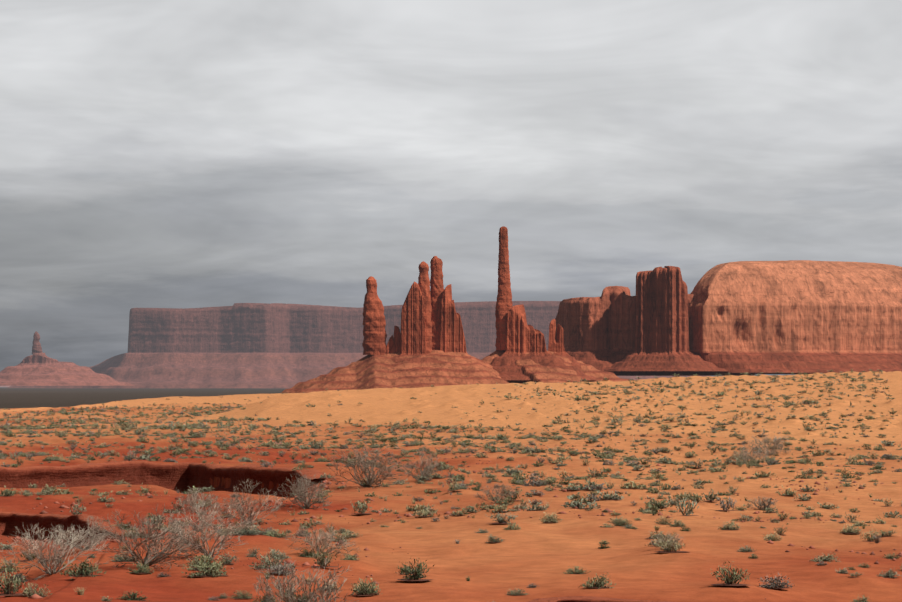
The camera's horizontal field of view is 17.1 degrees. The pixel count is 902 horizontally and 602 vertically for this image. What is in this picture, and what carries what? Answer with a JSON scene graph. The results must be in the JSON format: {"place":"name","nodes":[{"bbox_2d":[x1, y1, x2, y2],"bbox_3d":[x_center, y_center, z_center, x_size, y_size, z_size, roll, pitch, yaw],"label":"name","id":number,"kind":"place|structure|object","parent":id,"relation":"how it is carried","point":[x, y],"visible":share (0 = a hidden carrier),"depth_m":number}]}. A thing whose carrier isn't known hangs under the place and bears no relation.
{"place":"outdoors","nodes":[
{"label":"outdoors","id":0,"kind":"place"},
{"bbox_2d":[0,353,134,385],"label":"rocky hill","id":1,"kind":"structure","parent":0,"point":[38,369],"depth_m":6885.48},
{"bbox_2d":[32,331,42,353],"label":"rock spire","id":2,"kind":"structure","parent":1,"relation":"on","point":[36,347],"depth_m":6974.76},
{"bbox_2d":[0,371,901,601],"bbox_3d":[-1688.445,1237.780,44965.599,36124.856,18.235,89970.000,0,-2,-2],"label":"terrain","id":3,"kind":"structure","parent":0,"point":[539,553],"depth_m":139.21},
{"bbox_2d":[0,512,128,544],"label":"ledge rock","id":4,"kind":"object","parent":3,"relation":"on","point":[10,522],"visible":0.38,"depth_m":124.39},
{"bbox_2d":[0,461,339,497],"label":"ledge rock","id":5,"kind":"object","parent":3,"relation":"on","point":[183,476],"visible":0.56,"depth_m":196.57},
{"bbox_2d":[7,301,704,387],"bbox_3d":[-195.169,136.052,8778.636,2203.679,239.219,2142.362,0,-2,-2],"label":"mesa","id":6,"kind":"structure","parent":3,"relation":"on","point":[259,345],"depth_m":7991.93},
{"bbox_2d":[0,433,792,601],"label":"dry bushes","id":7,"kind":"object","parent":3,"relation":"on","point":[248,521],"visible":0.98,"depth_m":93.07},
{"bbox_2d":[0,369,895,435],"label":"bushes","id":8,"kind":"object","parent":3,"relation":"on","point":[122,423],"visible":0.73,"depth_m":407.68},
{"bbox_2d":[0,409,901,549],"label":"bushes","id":9,"kind":"object","parent":3,"relation":"on","point":[519,479],"visible":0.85,"depth_m":203.69},
{"bbox_2d":[0,511,901,601],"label":"bushes","id":10,"kind":"object","parent":3,"relation":"on","point":[208,567],"visible":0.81,"depth_m":87.35},
{"bbox_2d":[0,441,901,598],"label":"pebbles","id":11,"kind":"object","parent":3,"relation":"on","point":[35,596],"visible":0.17,"depth_m":126.59},
{"bbox_2d":[281,350,629,392],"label":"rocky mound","id":12,"kind":"object","parent":3,"relation":"on","point":[386,371],"visible":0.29,"depth_m":2465.81},
{"bbox_2d":[362,276,386,354],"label":"rock spire","id":13,"kind":"structure","parent":12,"relation":"on","point":[374,333],"depth_m":2491.57},
{"bbox_2d":[385,326,400,353],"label":"rock formation","id":14,"kind":"object","parent":12,"relation":"on","point":[393,345],"visible":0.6,"depth_m":2494.11},
{"bbox_2d":[391,281,436,368],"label":"rock formation","id":15,"kind":"object","parent":12,"relation":"on","point":[412,339],"visible":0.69,"depth_m":2488.50},
{"bbox_2d":[418,261,431,353],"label":"rock spire","id":16,"kind":"structure","parent":12,"relation":"on","point":[423,281],"depth_m":2494.31},
{"bbox_2d":[430,256,443,349],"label":"rock spire","id":17,"kind":"structure","parent":12,"relation":"on","point":[436,282],"depth_m":2500.65},
{"bbox_2d":[440,284,467,353],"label":"rock spire","id":18,"kind":"object","parent":12,"relation":"on","point":[452,339],"visible":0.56,"depth_m":2496.66},
{"bbox_2d":[495,226,512,349],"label":"rock spire","id":19,"kind":"structure","parent":12,"relation":"on","point":[504,306],"depth_m":2518.16},
{"bbox_2d":[491,304,595,379],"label":"rock formation","id":20,"kind":"object","parent":12,"relation":"on","point":[523,337],"visible":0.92,"depth_m":2509.59},
{"bbox_2d":[548,319,580,368],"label":"rock pinnacles","id":21,"kind":"object","parent":12,"relation":"on","point":[556,344],"visible":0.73,"depth_m":2532.52},
{"bbox_2d":[527,596,673,601],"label":"ledge rock","id":22,"kind":"object","parent":3,"relation":"on","point":[579,599],"visible":1,"depth_m":78.52},
{"bbox_2d":[555,286,755,375],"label":"rock wall","id":23,"kind":"structure","parent":3,"relation":"on","point":[599,333],"depth_m":2932.89},
{"bbox_2d":[604,266,727,370],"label":"rock tower","id":24,"kind":"structure","parent":3,"relation":"on","point":[661,342],"depth_m":2891.19},
{"bbox_2d":[688,260,901,373],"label":"mesa","id":25,"kind":"structure","parent":3,"relation":"on","point":[786,317],"depth_m":2975.93},
{"bbox_2d":[0,0,901,376],"label":"sky","id":26,"kind":"structure","parent":0,"point":[183,154]}
]}

